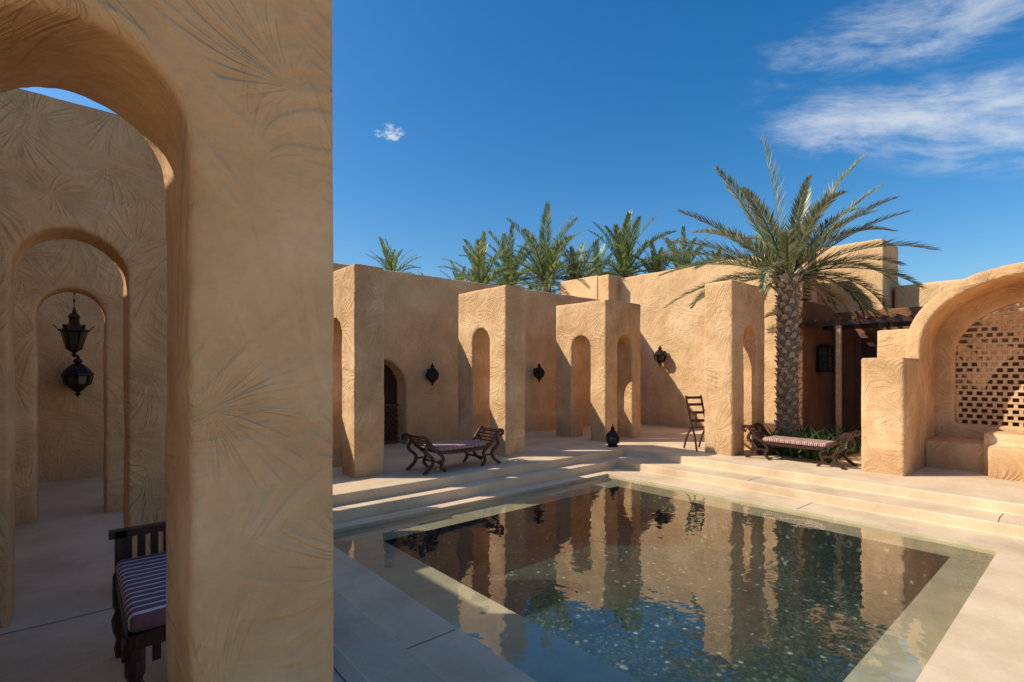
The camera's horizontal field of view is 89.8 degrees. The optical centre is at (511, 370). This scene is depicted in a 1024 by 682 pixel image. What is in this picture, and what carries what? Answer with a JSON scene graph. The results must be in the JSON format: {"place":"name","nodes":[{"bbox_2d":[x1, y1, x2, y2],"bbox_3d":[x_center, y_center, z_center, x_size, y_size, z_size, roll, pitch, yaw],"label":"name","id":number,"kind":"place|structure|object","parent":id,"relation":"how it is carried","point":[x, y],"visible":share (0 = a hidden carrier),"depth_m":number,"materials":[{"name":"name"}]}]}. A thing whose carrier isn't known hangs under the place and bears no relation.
{"place":"outdoors","nodes":[
{"label":"outdoors","id":0,"kind":"place"},
{"bbox_2d":[0,424,1023,681],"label":"terrace paving","id":1,"kind":"structure","parent":0,"point":[64,566],"depth_m":5.01,"materials":[{"name":"beige stone"}]},
{"bbox_2d":[14,239,123,525],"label":"arcade wall","id":2,"kind":"structure","parent":1,"relation":"on","point":[45,270],"depth_m":5.17,"materials":[{"name":"paint"}]},
{"bbox_2d":[0,88,166,628],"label":"arcade wall","id":3,"kind":"structure","parent":1,"relation":"on","point":[94,177],"depth_m":3.28,"materials":[{"name":"paint"}]},
{"bbox_2d":[108,521,165,681],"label":"arcade bench","id":4,"kind":"object","parent":1,"relation":"on","point":[138,620],"visible":0.43,"depth_m":2.35,"materials":[{"name":"purple fabric"}]},
{"bbox_2d":[0,0,333,681],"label":"arcade wall","id":5,"kind":"structure","parent":1,"relation":"on","point":[224,108],"depth_m":1.38,"materials":[{"name":"paint"}]},
{"bbox_2d":[37,263,617,482],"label":"courtyard back wall","id":6,"kind":"structure","parent":1,"relation":"on","point":[421,324],"depth_m":10.48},
{"bbox_2d":[61,354,93,396],"bbox_3d":[-5.898,0.070,6.967,0.341,0.581,0.319,0,0,27],"label":"wall lantern","id":7,"kind":"object","parent":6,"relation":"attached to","point":[77,375],"depth_m":6.89,"materials":[{"name":"brown metal"}]},
{"bbox_2d":[384,364,398,443],"bbox_3d":[-2.875,0.525,10.423,1.500,2.050,0.370,0,0,-41],"label":"arched doorway screen","id":8,"kind":"object","parent":6,"relation":"attached to","point":[391,427],"visible":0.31,"depth_m":10.75,"materials":[{"name":"brown wood"}]},
{"bbox_2d":[426,363,438,385],"bbox_3d":[-1.656,0.077,10.639,0.282,0.480,0.263,0,0,27],"label":"wall lantern","id":9,"kind":"object","parent":6,"relation":"attached to","point":[432,375],"depth_m":10.55,"materials":[{"name":"brown metal"}]},
{"bbox_2d":[533,363,544,381],"bbox_3d":[0.665,0.047,12.629,0.263,0.480,0.282,0,0,-18],"label":"wall lantern","id":10,"kind":"object","parent":6,"relation":"attached to","point":[539,372],"depth_m":12.54,"materials":[{"name":"brown metal"}]},
{"bbox_2d":[332,264,383,477],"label":"arched pillar","id":11,"kind":"structure","parent":1,"relation":"on","point":[358,382],"depth_m":7.33,"materials":[{"name":"paint"}]},
{"bbox_2d":[401,426,503,474],"bbox_3d":[-0.892,1.226,8.033,1.595,0.582,0.515,0,0,-42],"label":"scroll bench","id":12,"kind":"object","parent":1,"relation":"on","point":[473,445],"visible":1,"depth_m":7.88,"materials":[{"name":"brown wood"}]},
{"bbox_2d":[437,231,513,285],"bbox_3d":[-1.008,-1.349,15.988,2.990,5.898,2.940,0,0,-15],"label":"palm tree","id":13,"kind":"object","parent":1,"relation":"on","point":[478,272],"visible":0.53,"depth_m":15.60,"materials":[{"name":"green palm leaves"},{"name":"bark"}]},
{"bbox_2d":[458,285,524,456],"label":"arched pillar","id":14,"kind":"structure","parent":1,"relation":"on","point":[491,366],"depth_m":9.21,"materials":[{"name":"paint"}]},
{"bbox_2d":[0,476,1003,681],"bbox_3d":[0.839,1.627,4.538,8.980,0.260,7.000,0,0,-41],"label":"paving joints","id":15,"kind":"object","parent":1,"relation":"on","point":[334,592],"visible":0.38,"depth_m":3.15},
{"bbox_2d":[490,201,596,292],"bbox_3d":[1.077,-1.846,16.819,3.823,6.891,4.030,0,0,-39],"label":"palm tree","id":16,"kind":"object","parent":1,"relation":"on","point":[545,271],"visible":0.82,"depth_m":16.55,"materials":[{"name":"green plant"}]},
{"bbox_2d":[531,237,620,293],"bbox_3d":[2.233,-1.561,18.010,3.124,6.322,3.176,0,0,-36],"label":"palm tree","id":17,"kind":"object","parent":1,"relation":"on","point":[576,267],"visible":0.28,"depth_m":17.72,"materials":[{"name":"green palm leaves"},{"name":"bark"}]},
{"bbox_2d":[561,276,597,298],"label":"wall","id":18,"kind":"structure","parent":1,"relation":"on","point":[586,287],"depth_m":15.49,"materials":[{"name":"beige paint"}]},
{"bbox_2d":[598,274,624,300],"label":"corner parapet","id":19,"kind":"structure","parent":18,"relation":"attached to","point":[608,286],"depth_m":14.91,"materials":[{"name":"beige paint"}]},
{"bbox_2d":[556,300,640,441],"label":"arched pillar","id":20,"kind":"structure","parent":1,"relation":"on","point":[605,328],"depth_m":11.43,"materials":[{"name":"paint"}]},
{"bbox_2d":[606,424,619,446],"bbox_3d":[1.995,1.275,10.165,0.259,0.450,0.259,0,0,27],"label":"floor lantern","id":21,"kind":"object","parent":1,"relation":"on","point":[612,437],"visible":1,"depth_m":10.08,"materials":[{"name":"brown metal"}]},
{"bbox_2d":[560,209,684,277],"bbox_3d":[4.282,-2.260,18.919,3.898,7.720,4.820,0,0,-34],"label":"palm tree","id":22,"kind":"object","parent":1,"relation":"on","point":[623,245],"visible":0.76,"depth_m":18.35,"materials":[{"name":"green plant"}]},
{"bbox_2d":[621,238,689,276],"bbox_3d":[5.317,-1.679,18.978,2.940,6.557,2.990,0,0,40],"label":"palm tree","id":23,"kind":"object","parent":1,"relation":"on","point":[658,266],"visible":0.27,"depth_m":18.66,"materials":[{"name":"green plant"}]},
{"bbox_2d":[333,474,998,681],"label":"pool basin","id":24,"kind":"object","parent":1,"relation":"in","point":[596,597],"visible":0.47,"depth_m":5.38,"materials":[{"name":"paint"}]},
{"bbox_2d":[399,476,996,566],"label":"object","id":25,"kind":"structure","parent":24,"relation":"in","point":[604,493],"depth_m":6.64,"materials":[{"name":"beige stone"}]},
{"bbox_2d":[683,395,704,450],"bbox_3d":[3.545,0.991,9.794,0.348,1.035,0.469,0,0,-13],"label":"folding wooden chair","id":26,"kind":"object","parent":1,"relation":"on","point":[695,420],"visible":0.72,"depth_m":9.83,"materials":[{"name":"brown wood"}]},
{"bbox_2d":[619,252,816,433],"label":"courtyard right wall","id":27,"kind":"structure","parent":1,"relation":"on","point":[675,330],"depth_m":13.60,"materials":[{"name":"beige paint"}]},
{"bbox_2d":[653,346,666,365],"bbox_3d":[3.988,-0.400,13.829,0.319,0.581,0.341,0,0,27],"label":"wall lantern","id":28,"kind":"object","parent":27,"relation":"attached to","point":[660,355],"depth_m":13.73,"materials":[{"name":"brown metal"}]},
{"bbox_2d":[705,280,764,455],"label":"arched pillar","id":29,"kind":"structure","parent":1,"relation":"on","point":[734,354],"depth_m":9.26,"materials":[{"name":"paint"}]},
{"bbox_2d":[658,135,939,436],"bbox_3d":[5.308,-1.578,10.118,5.000,6.155,3.675,0,0,-3],"label":"palm tree","id":30,"kind":"object","parent":1,"relation":"on","point":[791,246],"visible":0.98,"depth_m":9.81,"materials":[{"name":"green plant"}]},
{"bbox_2d":[741,423,860,469],"bbox_3d":[4.738,1.226,8.486,0.515,0.582,1.684,0,0,-41],"label":"scroll bench","id":31,"kind":"object","parent":1,"relation":"on","point":[778,442],"visible":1,"depth_m":8.32,"materials":[{"name":"brown wood"}]},
{"bbox_2d":[745,421,860,461],"bbox_3d":[5.498,1.210,9.469,2.638,0.581,2.332,0,0,-41],"label":"shrub","id":32,"kind":"object","parent":1,"relation":"on","point":[807,453],"visible":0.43,"depth_m":9.18,"materials":[{"name":"green plant"}]},
{"bbox_2d":[797,300,834,438],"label":"porch pier","id":33,"kind":"structure","parent":1,"relation":"on","point":[816,398],"depth_m":10.75,"materials":[{"name":"beige paint"}]},
{"bbox_2d":[797,273,811,300],"bbox_3d":[5.881,-1.710,10.618,0.450,0.520,0.450,0,0,-41],"label":"slatted window box","id":34,"kind":"object","parent":33,"relation":"on","point":[806,294],"visible":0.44,"depth_m":10.42,"materials":[{"name":"brown wood"}]},
{"bbox_2d":[817,344,833,371],"bbox_3d":[6.573,-0.265,10.770,0.320,0.590,0.220,0,0,-41],"label":"box wall lantern","id":35,"kind":"object","parent":33,"relation":"attached to","point":[825,355],"visible":1,"depth_m":10.69,"materials":[{"name":"brown metal"}]},
{"bbox_2d":[816,239,897,312],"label":"stair tower","id":36,"kind":"structure","parent":1,"relation":"on","point":[886,285],"depth_m":11.45,"materials":[{"name":"beige paint"}]},
{"bbox_2d":[798,312,916,434],"bbox_3d":[7.078,0.245,10.182,2.000,2.510,1.950,0,0,-41],"label":"wooden pergola","id":37,"kind":"object","parent":1,"relation":"on","point":[843,323],"visible":0.75,"depth_m":9.80,"materials":[{"name":"red wood"}]},
{"bbox_2d":[855,333,876,439],"bbox_3d":[7.857,0.350,10.686,0.120,2.300,1.200,0,0,-41],"label":"frame","id":38,"kind":"object","parent":1,"relation":"on","point":[859,337],"visible":0.31,"depth_m":11.04,"materials":[{"name":"red wood"}]},
{"bbox_2d":[862,342,876,357],"bbox_3d":[7.865,0.450,10.692,0.060,2.100,1.000,0,0,-41],"label":"window","id":39,"kind":"structure","parent":38,"relation":"attached to","point":[869,350],"depth_m":10.94,"materials":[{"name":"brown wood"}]},
{"bbox_2d":[861,358,920,475],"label":"pillar","id":40,"kind":"structure","parent":1,"relation":"on","point":[890,418],"depth_m":7.48,"materials":[{"name":"paint"}]},
{"bbox_2d":[877,329,908,357],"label":"garden wall","id":41,"kind":"structure","parent":1,"relation":"on","point":[891,343],"depth_m":8.33,"materials":[{"name":"paint"}]},
{"bbox_2d":[905,262,1023,481],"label":"vaulted seating alcove","id":42,"kind":"object","parent":1,"relation":"on","point":[944,321],"visible":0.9,"depth_m":7.96,"materials":[{"name":"paint"}]},
{"bbox_2d":[956,310,1023,425],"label":"lattice screen","id":43,"kind":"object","parent":42,"relation":"in","point":[991,370],"depth_m":8.75,"materials":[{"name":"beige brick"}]},
{"bbox_2d":[19,0,1023,293],"label":"sky","id":44,"kind":"structure","parent":0,"point":[453,120],"materials":[{"name":"blue"}]},
{"bbox_2d":[834,306,923,438],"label":"porch back wall","id":45,"kind":"structure","parent":0,"point":[848,378],"depth_m":11.29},
{"bbox_3d":[-5.344,-1.290,5.890,1.950,0.140,0.140,0,0,-41],"label":"ceiling beam","id":46,"kind":"object","parent":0,"visible":0},
{"bbox_2d":[53,293,94,357],"bbox_3d":[-5.159,-0.767,6.049,0.378,1.228,0.340,0,0,-41],"label":"hanging lantern","id":47,"kind":"object","parent":46,"relation":"hanging from","point":[73,330],"visible":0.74,"depth_m":6.00,"materials":[{"name":"brown metal"}]},
{"label":"ground","id":48,"kind":"structure","parent":0,"visible":0},
{"bbox_2d":[366,236,419,273],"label":"palm tree","id":49,"kind":"object","parent":48,"relation":"on","point":[390,264],"visible":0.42,"depth_m":21.82,"materials":[{"name":"green plant"}]},
{"bbox_2d":[440,260,487,280],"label":"palm tree","id":50,"kind":"object","parent":48,"relation":"on","point":[456,274],"visible":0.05,"depth_m":19.78,"materials":[{"name":"green plant"}]},
{"bbox_2d":[454,223,557,289],"bbox_3d":[-0.202,-1.834,18.429,3.959,6.867,3.202,0,0,-4],"label":"palm tree","id":51,"kind":"object","parent":48,"relation":"on","point":[511,234],"visible":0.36,"depth_m":18.15,"materials":[{"name":"green palm leaves"},{"name":"bark"}]},
{"bbox_2d":[571,239,635,275],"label":"palm tree","id":52,"kind":"object","parent":48,"relation":"on","point":[595,254],"visible":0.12,"depth_m":21.60,"materials":[{"name":"green plant"}]},
{"bbox_2d":[643,225,713,270],"bbox_3d":[7.203,-2.271,22.007,4.088,7.742,3.306,0,0,31],"label":"palm tree","id":53,"kind":"object","parent":48,"relation":"on","point":[686,258],"visible":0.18,"depth_m":21.56,"materials":[{"name":"green plant"}]},
{"bbox_2d":[695,246,740,261],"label":"palm tree","id":54,"kind":"object","parent":48,"relation":"on","point":[706,256],"visible":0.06,"depth_m":22.75,"materials":[{"name":"green plant"}]},
{"bbox_2d":[894,279,1023,312],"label":"building","id":55,"kind":"structure","parent":48,"relation":"on","point":[917,296],"depth_m":11.08,"materials":[{"name":"beige paint"}]}
]}

